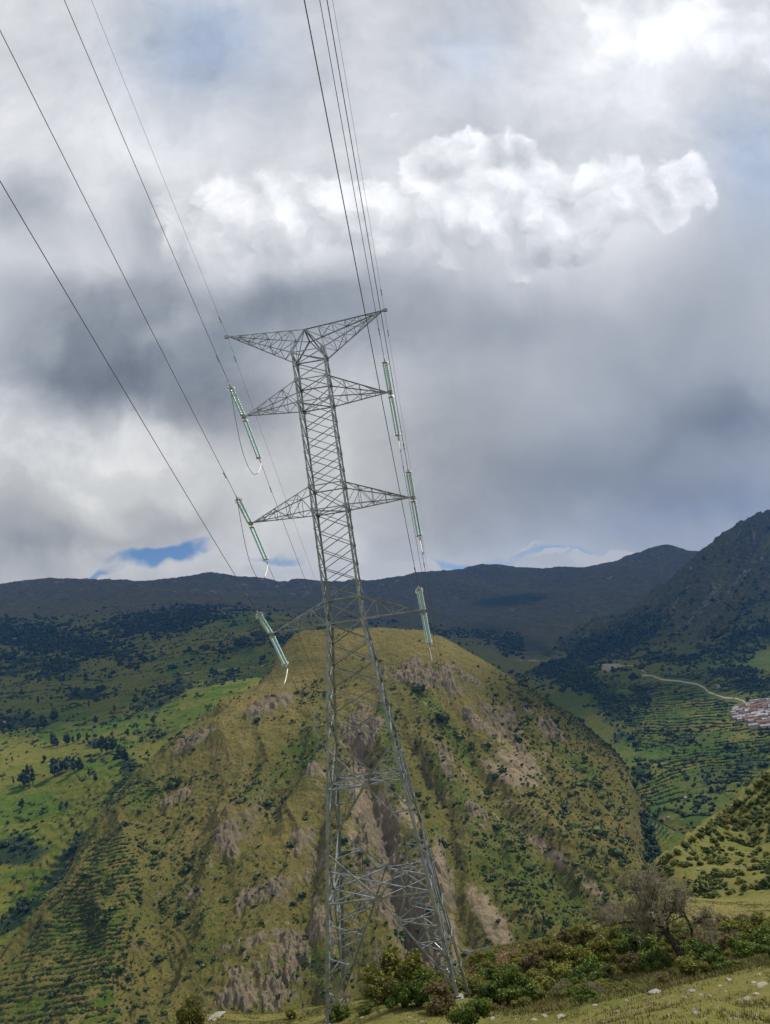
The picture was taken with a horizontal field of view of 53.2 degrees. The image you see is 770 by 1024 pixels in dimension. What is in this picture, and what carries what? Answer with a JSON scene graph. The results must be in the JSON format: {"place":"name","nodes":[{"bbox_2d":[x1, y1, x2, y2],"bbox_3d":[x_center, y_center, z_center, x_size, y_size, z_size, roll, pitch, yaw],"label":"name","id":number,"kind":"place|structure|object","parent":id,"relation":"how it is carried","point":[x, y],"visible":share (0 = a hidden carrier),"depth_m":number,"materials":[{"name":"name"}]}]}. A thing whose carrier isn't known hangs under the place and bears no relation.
{"place":"outdoors","nodes":[
{"label":"outdoors","id":0,"kind":"place"},
{"bbox_2d":[0,627,648,1023],"bbox_3d":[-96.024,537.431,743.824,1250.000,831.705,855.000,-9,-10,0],"label":"hill","id":1,"kind":"structure","parent":0,"point":[272,947],"depth_m":549.19,"materials":[{"name":"green plant"}]},
{"bbox_2d":[21,764,31,788],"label":"tree","id":2,"kind":"object","parent":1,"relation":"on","point":[26,777],"visible":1,"depth_m":822.96,"materials":[{"name":"green plant"}]},
{"bbox_2d":[48,758,61,776],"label":"tree","id":3,"kind":"object","parent":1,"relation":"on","point":[54,767],"visible":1,"depth_m":837.07,"materials":[{"name":"green plant"}]},
{"bbox_2d":[0,826,143,1023],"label":"hedges","id":4,"kind":"object","parent":1,"relation":"on","point":[82,933],"visible":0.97,"depth_m":480.85,"materials":[{"name":"green plant"}]},
{"bbox_2d":[95,735,104,751],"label":"tree","id":5,"kind":"object","parent":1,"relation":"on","point":[99,743],"visible":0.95,"depth_m":881.87,"materials":[{"name":"green plant"}]},
{"bbox_2d":[1,627,649,1023],"bbox_3d":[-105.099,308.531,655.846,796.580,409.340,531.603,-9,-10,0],"label":"scrub","id":6,"kind":"object","parent":1,"relation":"on","point":[441,717],"visible":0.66,"depth_m":554.72,"materials":[{"name":"green plant"}]},
{"bbox_2d":[637,806,661,863],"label":"woodland","id":7,"kind":"object","parent":1,"relation":"on","point":[651,853],"visible":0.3,"depth_m":610.50,"materials":[{"name":"green plant"}]},
{"bbox_2d":[0,544,698,949],"bbox_3d":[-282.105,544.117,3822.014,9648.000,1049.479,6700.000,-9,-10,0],"label":"mountains","id":8,"kind":"structure","parent":0,"point":[540,610],"depth_m":2011.77,"materials":[{"name":"green plant"}]},
{"bbox_2d":[0,618,311,945],"bbox_3d":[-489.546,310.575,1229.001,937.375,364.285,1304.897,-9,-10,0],"label":"hedges","id":9,"kind":"object","parent":8,"relation":"on","point":[91,760],"visible":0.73,"depth_m":1151.50,"materials":[{"name":"green plant"}]},
{"bbox_2d":[0,602,525,930],"bbox_3d":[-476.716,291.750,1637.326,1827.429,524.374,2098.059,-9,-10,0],"label":"woodland","id":10,"kind":"object","parent":8,"relation":"on","point":[76,641],"visible":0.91,"depth_m":1770.87,"materials":[{"name":"green plant"}]},
{"bbox_2d":[0,0,769,583],"label":"sky","id":11,"kind":"structure","parent":0,"point":[568,201],"materials":[{"name":"grey"}]},
{"bbox_2d":[166,768,769,1023],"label":"ground","id":12,"kind":"structure","parent":0,"point":[751,897],"depth_m":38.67,"materials":[{"name":"green plant"}]},
{"bbox_2d":[175,995,206,1023],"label":"bush","id":13,"kind":"object","parent":12,"relation":"on","point":[191,1014],"visible":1,"depth_m":36.49,"materials":[{"name":"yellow plant"}]},
{"bbox_2d":[329,1002,349,1021],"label":"bush","id":14,"kind":"object","parent":12,"relation":"on","point":[338,1012],"visible":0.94,"depth_m":39.28,"materials":[{"name":"green plant"}]},
{"bbox_2d":[333,989,353,1005],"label":"dry shrub","id":15,"kind":"object","parent":12,"relation":"on","point":[346,995],"visible":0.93,"depth_m":42.31,"materials":[{"name":"plant"}]},
{"bbox_2d":[224,308,470,1023],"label":"transmission tower","id":16,"kind":"structure","parent":12,"relation":"on","point":[404,776],"depth_m":44.53,"materials":[{"name":"metal"}]},
{"bbox_2d":[91,0,226,334],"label":"ground wire","id":17,"kind":"object","parent":16,"relation":"attached to","point":[158,166],"visible":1,"depth_m":38.20,"materials":[{"name":"metal"}]},
{"bbox_2d":[228,383,245,416],"bbox_3d":[-8.813,-6.614,45.702,0.433,1.307,2.929,-9,-10,3],"label":"insulator string","id":18,"kind":"object","parent":16,"relation":"attached to","point":[238,401],"visible":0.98,"depth_m":45.64,"materials":[{"name":"green glass"}]},
{"bbox_2d":[64,0,228,382],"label":"power line","id":19,"kind":"object","parent":18,"relation":"attached to","point":[140,178],"visible":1,"depth_m":33.27,"materials":[{"name":"metal"}]},
{"bbox_2d":[235,495,251,523],"bbox_3d":[-8.196,-0.105,44.563,0.433,1.307,2.929,-9,-10,3],"label":"insulator string","id":20,"kind":"object","parent":16,"relation":"attached to","point":[242,511],"visible":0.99,"depth_m":44.51,"materials":[{"name":"green glass"}]},
{"bbox_2d":[0,30,235,494],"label":"power line","id":21,"kind":"object","parent":20,"relation":"attached to","point":[106,242],"visible":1,"depth_m":28.71,"materials":[{"name":"metal"}]},
{"bbox_2d":[242,419,261,462],"bbox_3d":[-8.351,-4.474,48.516,0.432,2.099,3.422,-9,-10,3],"label":"insulator string","id":22,"kind":"object","parent":16,"relation":"attached to","point":[251,442],"visible":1,"depth_m":48.48,"materials":[{"name":"green glass"}]},
{"bbox_2d":[262,467,456,926],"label":"power line","id":23,"kind":"object","parent":22,"relation":"attached to","point":[325,633],"visible":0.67,"depth_m":61.81,"materials":[{"name":"metal"}]},
{"bbox_2d":[249,525,268,563],"bbox_3d":[-7.735,2.035,47.378,0.432,2.099,3.422,-9,-10,3],"label":"insulator string","id":24,"kind":"object","parent":16,"relation":"attached to","point":[261,546],"visible":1,"depth_m":47.34,"materials":[{"name":"green glass"}]},
{"bbox_2d":[268,565,459,948],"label":"power line","id":25,"kind":"object","parent":24,"relation":"attached to","point":[330,709],"visible":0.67,"depth_m":59.97,"materials":[{"name":"metal"}]},
{"bbox_2d":[256,611,272,633],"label":"insulator string","id":26,"kind":"object","parent":16,"relation":"attached to","point":[266,624],"visible":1,"depth_m":43.33,"materials":[{"name":"green glass"}]},
{"bbox_2d":[0,181,256,610],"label":"power line","id":27,"kind":"object","parent":26,"relation":"attached to","point":[115,375],"visible":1,"depth_m":26.17,"materials":[{"name":"metal"}]},
{"bbox_2d":[269,635,288,668],"bbox_3d":[-6.343,8.411,46.208,0.432,2.099,3.422,-9,-10,3],"label":"insulator string","id":28,"kind":"object","parent":16,"relation":"attached to","point":[271,637],"visible":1,"depth_m":46.10,"materials":[{"name":"green glass"}]},
{"bbox_2d":[332,0,383,305],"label":"ground wire","id":29,"kind":"object","parent":16,"relation":"attached to","point":[358,154],"visible":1,"depth_m":38.96,"materials":[{"name":"metal"}]},
{"bbox_2d":[381,357,392,391],"bbox_3d":[0.135,-8.031,45.318,0.433,1.307,2.929,-9,-10,3],"label":"insulator string","id":30,"kind":"object","parent":16,"relation":"attached to","point":[384,370],"visible":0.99,"depth_m":45.25,"materials":[{"name":"green glass"}]},
{"bbox_2d":[319,0,383,356],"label":"power line","id":31,"kind":"object","parent":30,"relation":"attached to","point":[350,170],"visible":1,"depth_m":34.08,"materials":[{"name":"metal"}]},
{"bbox_2d":[388,394,400,440],"bbox_3d":[0.597,-5.890,48.133,0.432,2.099,3.422,-9,-10,3],"label":"insulator string","id":32,"kind":"object","parent":16,"relation":"attached to","point":[392,414],"visible":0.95,"depth_m":48.00,"materials":[{"name":"green glass"}]},
{"bbox_2d":[400,451,483,916],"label":"power line","id":33,"kind":"object","parent":32,"relation":"attached to","point":[434,643],"visible":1,"depth_m":67.09,"materials":[{"name":"metal"}]},
{"bbox_2d":[405,468,414,497],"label":"insulator string","id":34,"kind":"object","parent":16,"relation":"attached to","point":[408,481],"visible":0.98,"depth_m":44.04,"materials":[{"name":"green glass"}]},
{"bbox_2d":[327,0,407,467],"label":"power line","id":35,"kind":"object","parent":34,"relation":"attached to","point":[363,213],"visible":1,"depth_m":28.94,"materials":[{"name":"metal"}]},
{"bbox_2d":[410,501,422,539],"bbox_3d":[1.924,0.506,46.963,0.432,2.099,3.422,-9,-10,3],"label":"insulator string","id":36,"kind":"object","parent":16,"relation":"attached to","point":[415,521],"visible":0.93,"depth_m":46.77,"materials":[{"name":"green glass"}]},
{"bbox_2d":[422,553,488,940],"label":"power line","id":37,"kind":"object","parent":36,"relation":"attached to","point":[448,708],"visible":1,"depth_m":64.73,"materials":[{"name":"metal"}]},
{"bbox_2d":[415,586,425,609],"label":"insulator string","id":38,"kind":"object","parent":16,"relation":"attached to","point":[422,598],"visible":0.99,"depth_m":42.85,"materials":[{"name":"green glass"}]},
{"bbox_2d":[304,0,417,583],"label":"power line","id":39,"kind":"object","parent":38,"relation":"attached to","point":[353,255],"visible":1,"depth_m":23.17,"materials":[{"name":"metal"}]},
{"bbox_2d":[420,613,431,646],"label":"insulator string","id":40,"kind":"object","parent":16,"relation":"attached to","point":[424,627],"visible":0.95,"depth_m":45.63,"materials":[{"name":"green glass"}]},
{"bbox_2d":[433,666,486,947],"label":"power line","id":41,"kind":"object","parent":40,"relation":"attached to","point":[455,785],"visible":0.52,"depth_m":63.00,"materials":[{"name":"metal"}]},
{"bbox_2d":[358,1003,373,1014],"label":"bush","id":42,"kind":"object","parent":12,"relation":"on","point":[366,1009],"visible":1,"depth_m":38.78,"materials":[{"name":"green plant"}]},
{"bbox_2d":[361,971,399,1003],"bbox_3d":[-0.126,25.355,40.945,2.176,1.617,2.427,-7,-10,-7],"label":"bush","id":43,"kind":"object","parent":12,"relation":"on","point":[378,988],"visible":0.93,"depth_m":40.42,"materials":[{"name":"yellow plant"}]},
{"bbox_2d":[360,946,427,982],"bbox_3d":[0.558,26.305,43.751,3.628,2.567,3.697,-6,-10,-13],"label":"bush","id":44,"kind":"object","parent":12,"relation":"on","point":[392,964],"visible":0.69,"depth_m":43.65,"materials":[{"name":"green plant"}]},
{"bbox_2d":[384,982,413,1008],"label":"bush","id":45,"kind":"object","parent":12,"relation":"on","point":[392,1000],"visible":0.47,"depth_m":37.50,"materials":[{"name":"green plant"}]},
{"bbox_2d":[399,967,432,1006],"bbox_3d":[1.512,23.123,37.106,1.789,1.830,2.097,-9,-10,3],"label":"bush","id":46,"kind":"object","parent":12,"relation":"on","point":[410,990],"visible":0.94,"depth_m":36.87,"materials":[{"name":"green plant"}]},
{"bbox_2d":[423,978,455,1015],"bbox_3d":[2.514,22.155,35.075,1.494,1.560,1.815,-9,-10,1],"label":"bush","id":47,"kind":"object","parent":12,"relation":"on","point":[443,1004],"visible":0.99,"depth_m":34.82,"materials":[{"name":"brown plant"}]},
{"bbox_2d":[434,972,467,994],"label":"bush","id":48,"kind":"object","parent":12,"relation":"on","point":[458,984],"visible":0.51,"depth_m":45.95,"materials":[{"name":"green plant"}]},
{"bbox_2d":[445,997,492,1023],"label":"bush","id":49,"kind":"object","parent":12,"relation":"on","point":[469,1012],"visible":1,"depth_m":31.57,"materials":[{"name":"green plant"}]},
{"bbox_2d":[467,974,490,994],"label":"bush","id":50,"kind":"object","parent":12,"relation":"on","point":[474,982],"visible":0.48,"depth_m":44.47,"materials":[{"name":"green plant"}]},
{"bbox_2d":[473,960,491,975],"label":"bush","id":51,"kind":"object","parent":12,"relation":"on","point":[478,967],"visible":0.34,"depth_m":48.75,"materials":[{"name":"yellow plant"}]},
{"bbox_2d":[475,950,495,963],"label":"bush","id":52,"kind":"object","parent":12,"relation":"on","point":[489,953],"visible":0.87,"depth_m":50.38,"materials":[{"name":"green plant"}]},
{"bbox_2d":[479,967,498,980],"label":"bush","id":53,"kind":"object","parent":12,"relation":"on","point":[487,972],"visible":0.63,"depth_m":47.08,"materials":[{"name":"green plant"}]},
{"bbox_2d":[474,978,511,1003],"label":"bush","id":54,"kind":"object","parent":12,"relation":"on","point":[492,990],"visible":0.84,"depth_m":35.65,"materials":[{"name":"green plant"}]},
{"bbox_2d":[492,1000,506,1010],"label":"bush","id":55,"kind":"object","parent":12,"relation":"on","point":[495,1006],"visible":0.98,"depth_m":34.57,"materials":[{"name":"brown plant"}]},
{"bbox_2d":[492,964,514,981],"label":"bush","id":56,"kind":"object","parent":12,"relation":"on","point":[497,973],"visible":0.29,"depth_m":45.82,"materials":[{"name":"green plant"}]},
{"bbox_2d":[499,967,538,1002],"bbox_3d":[6.264,22.231,36.078,1.733,1.853,2.032,-9,-10,1],"label":"bush","id":57,"kind":"object","parent":12,"relation":"on","point":[517,985],"visible":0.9,"depth_m":35.64,"materials":[{"name":"green plant"}]},
{"bbox_2d":[508,957,530,968],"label":"bush","id":58,"kind":"object","parent":12,"relation":"on","point":[515,962],"visible":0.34,"depth_m":46.78,"materials":[{"name":"green plant"}]},
{"bbox_2d":[510,996,532,1008],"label":"bush","id":59,"kind":"object","parent":12,"relation":"on","point":[523,1000],"visible":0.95,"depth_m":34.46,"materials":[{"name":"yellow plant"}]},
{"bbox_2d":[520,941,536,954],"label":"bush","id":60,"kind":"object","parent":12,"relation":"on","point":[525,948],"visible":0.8,"depth_m":49.08,"materials":[{"name":"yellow plant"}]},
{"bbox_2d":[519,968,548,981],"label":"bush","id":61,"kind":"object","parent":12,"relation":"on","point":[533,974],"visible":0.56,"depth_m":41.80,"materials":[{"name":"green plant"}]},
{"bbox_2d":[519,948,550,969],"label":"bush","id":62,"kind":"object","parent":12,"relation":"on","point":[534,959],"visible":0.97,"depth_m":45.78,"materials":[{"name":"brown plant"}]},
{"bbox_2d":[531,976,555,1000],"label":"bush","id":63,"kind":"object","parent":12,"relation":"on","point":[540,986],"visible":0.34,"depth_m":36.20,"materials":[{"name":"green plant"}]},
{"bbox_2d":[541,933,556,942],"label":"bush","id":64,"kind":"object","parent":12,"relation":"on","point":[548,938],"visible":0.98,"depth_m":50.25,"materials":[{"name":"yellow plant"}]},
{"bbox_2d":[537,940,568,960],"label":"bush","id":65,"kind":"object","parent":12,"relation":"on","point":[552,951],"visible":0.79,"depth_m":45.77,"materials":[{"name":"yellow plant"}]},
{"bbox_2d":[546,976,570,997],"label":"dry shrub","id":66,"kind":"object","parent":12,"relation":"on","point":[561,987],"visible":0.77,"depth_m":35.32,"materials":[{"name":"plant"}]},
{"bbox_2d":[545,961,573,982],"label":"bush","id":67,"kind":"object","parent":12,"relation":"on","point":[564,970],"visible":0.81,"depth_m":40.22,"materials":[{"name":"green plant"}]},
{"bbox_2d":[553,989,567,998],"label":"bush","id":68,"kind":"object","parent":12,"relation":"on","point":[563,993],"visible":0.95,"depth_m":34.65,"materials":[{"name":"green plant"}]},
{"bbox_2d":[555,928,573,943],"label":"bush","id":69,"kind":"object","parent":12,"relation":"on","point":[564,936],"visible":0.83,"depth_m":48.15,"materials":[{"name":"brown plant"}]},
{"bbox_2d":[560,977,581,984],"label":"bush","id":70,"kind":"object","parent":12,"relation":"on","point":[574,980],"visible":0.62,"depth_m":38.41,"materials":[{"name":"green plant"}]},
{"bbox_2d":[560,945,599,968],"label":"bush","id":71,"kind":"object","parent":12,"relation":"on","point":[570,955],"visible":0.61,"depth_m":42.08,"materials":[{"name":"green plant"}]},
{"bbox_2d":[575,986,598,1002],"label":"bush","id":72,"kind":"object","parent":12,"relation":"on","point":[584,990],"visible":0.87,"depth_m":31.54,"materials":[{"name":"green plant"}]},
{"bbox_2d":[570,954,605,983],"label":"bush","id":73,"kind":"object","parent":12,"relation":"on","point":[591,964],"visible":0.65,"depth_m":38.99,"materials":[{"name":"green plant"}]},
{"bbox_2d":[572,922,607,945],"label":"bush","id":74,"kind":"object","parent":12,"relation":"on","point":[584,932],"visible":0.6,"depth_m":46.58,"materials":[{"name":"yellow plant"}]},
{"bbox_2d":[588,972,612,981],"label":"bush","id":75,"kind":"object","parent":12,"relation":"on","point":[597,976],"visible":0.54,"depth_m":36.85,"materials":[{"name":"green plant"}]},
{"bbox_2d":[583,900,623,929],"bbox_3d":[14.484,25.805,49.027,2.884,2.415,2.769,-2,-12,-31],"label":"dry shrub","id":76,"kind":"object","parent":12,"relation":"on","point":[600,915],"visible":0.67,"depth_m":49.04,"materials":[{"name":"plant"}]},
{"bbox_2d":[586,934,621,963],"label":"bush","id":77,"kind":"object","parent":12,"relation":"on","point":[603,948],"visible":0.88,"depth_m":42.49,"materials":[{"name":"green plant"}]},
{"bbox_2d":[597,965,613,975],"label":"bush","id":78,"kind":"object","parent":12,"relation":"on","point":[607,969],"visible":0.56,"depth_m":37.55,"materials":[{"name":"green plant"}]},
{"bbox_2d":[598,921,621,938],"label":"bush","id":79,"kind":"object","parent":12,"relation":"on","point":[608,930],"visible":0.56,"depth_m":46.69,"materials":[{"name":"green plant"}]},
{"bbox_2d":[592,895,630,930],"bbox_3d":[14.868,25.724,49.015,3.234,2.838,2.721,2,-14,-45],"label":"dry shrub","id":80,"kind":"object","parent":12,"relation":"on","point":[615,908],"visible":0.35,"depth_m":48.95,"materials":[{"name":"plant"}]},
{"bbox_2d":[617,979,638,991],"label":"bush","id":81,"kind":"object","parent":12,"relation":"on","point":[628,984],"visible":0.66,"depth_m":31.49,"materials":[{"name":"green plant"}]},
{"bbox_2d":[614,923,644,939],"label":"bush","id":82,"kind":"object","parent":12,"relation":"on","point":[616,934],"visible":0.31,"depth_m":44.27,"materials":[{"name":"green plant"}]},
{"bbox_2d":[617,950,642,973],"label":"bush","id":83,"kind":"object","parent":12,"relation":"on","point":[627,959],"visible":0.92,"depth_m":38.10,"materials":[{"name":"brown plant"}]},
{"bbox_2d":[613,932,658,958],"bbox_3d":[13.504,23.432,41.377,2.292,1.550,2.386,-15,-12,34],"label":"bush","id":84,"kind":"object","parent":12,"relation":"on","point":[624,946],"visible":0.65,"depth_m":41.21,"materials":[{"name":"green plant"}]},
{"bbox_2d":[636,925,670,940],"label":"bush","id":85,"kind":"object","parent":12,"relation":"on","point":[656,933],"visible":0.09,"depth_m":44.76,"materials":[{"name":"green plant"}]},
{"bbox_2d":[636,944,672,973],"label":"bush","id":86,"kind":"object","parent":12,"relation":"on","point":[655,957],"visible":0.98,"depth_m":37.23,"materials":[{"name":"green plant"}]},
{"bbox_2d":[604,859,723,958],"bbox_3d":[13.944,19.692,38.121,5.309,5.280,4.266,-5,-11,-21],"label":"bare tree","id":87,"kind":"object","parent":12,"relation":"on","point":[647,907],"visible":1,"depth_m":37.58,"materials":[{"name":"grey plant"}]},
{"bbox_2d":[656,969,679,983],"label":"bush","id":88,"kind":"object","parent":12,"relation":"on","point":[662,977],"visible":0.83,"depth_m":30.19,"materials":[{"name":"brown plant"}]},
{"bbox_2d":[662,935,688,953],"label":"bush","id":89,"kind":"object","parent":12,"relation":"on","point":[682,944],"visible":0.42,"depth_m":41.47,"materials":[{"name":"green plant"}]},
{"bbox_2d":[675,929,705,941],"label":"bush","id":90,"kind":"object","parent":12,"relation":"on","point":[698,934],"visible":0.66,"depth_m":43.23,"materials":[{"name":"brown plant"}]},
{"bbox_2d":[674,955,711,975],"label":"bush","id":91,"kind":"object","parent":12,"relation":"on","point":[685,964],"visible":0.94,"depth_m":30.29,"materials":[{"name":"green plant"}]},
{"bbox_2d":[685,937,723,961],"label":"bush","id":92,"kind":"object","parent":12,"relation":"on","point":[696,949],"visible":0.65,"depth_m":35.57,"materials":[{"name":"green plant"}]},
{"bbox_2d":[647,779,769,898],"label":"undergrowth","id":93,"kind":"object","parent":12,"relation":"on","point":[763,883],"visible":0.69,"depth_m":112.15,"materials":[{"name":"green plant"}]},
{"bbox_2d":[704,923,729,941],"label":"dry shrub","id":94,"kind":"object","parent":12,"relation":"on","point":[715,936],"visible":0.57,"depth_m":41.66,"materials":[{"name":"plant"}]},
{"bbox_2d":[701,951,733,970],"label":"bush","id":95,"kind":"object","parent":12,"relation":"on","point":[714,960],"visible":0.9,"depth_m":30.40,"materials":[{"name":"green plant"}]},
{"bbox_2d":[712,932,736,950],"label":"bush","id":96,"kind":"object","parent":12,"relation":"on","point":[721,943],"visible":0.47,"depth_m":38.44,"materials":[{"name":"brown plant"}]},
{"bbox_2d":[715,917,743,935],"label":"bush","id":97,"kind":"object","parent":12,"relation":"on","point":[729,924],"visible":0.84,"depth_m":42.93,"materials":[{"name":"green plant"}]},
{"bbox_2d":[726,936,764,959],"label":"bush","id":98,"kind":"object","parent":12,"relation":"on","point":[744,948],"visible":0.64,"depth_m":33.62,"materials":[{"name":"green plant"}]},
{"bbox_2d":[737,924,769,946],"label":"bush","id":99,"kind":"object","parent":12,"relation":"on","point":[761,935],"visible":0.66,"depth_m":35.42,"materials":[{"name":"green plant"}]},
{"bbox_2d":[739,911,769,933],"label":"bush","id":100,"kind":"object","parent":12,"relation":"on","point":[756,919],"visible":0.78,"depth_m":41.51,"materials":[{"name":"green plant"}]},
{"bbox_2d":[752,943,769,958],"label":"bush","id":101,"kind":"object","parent":12,"relation":"on","point":[760,949],"visible":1,"depth_m":30.88,"materials":[{"name":"green plant"}]},
{"bbox_2d":[517,509,769,864],"bbox_3d":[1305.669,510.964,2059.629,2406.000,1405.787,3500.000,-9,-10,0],"label":"mountain","id":102,"kind":"structure","parent":0,"point":[710,576],"depth_m":1406.60,"materials":[{"name":"green plant"}]},
{"bbox_2d":[517,514,769,823],"bbox_3d":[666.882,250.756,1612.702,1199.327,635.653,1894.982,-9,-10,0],"label":"woodland","id":103,"kind":"object","parent":102,"relation":"on","point":[567,674],"visible":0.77,"depth_m":1503.63,"materials":[{"name":"green plant"}]},
{"bbox_2d":[585,667,769,834],"bbox_3d":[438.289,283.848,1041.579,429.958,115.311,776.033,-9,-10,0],"label":"hedges","id":104,"kind":"object","parent":102,"relation":"on","point":[671,769],"visible":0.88,"depth_m":1000.01,"materials":[{"name":"green plant"}]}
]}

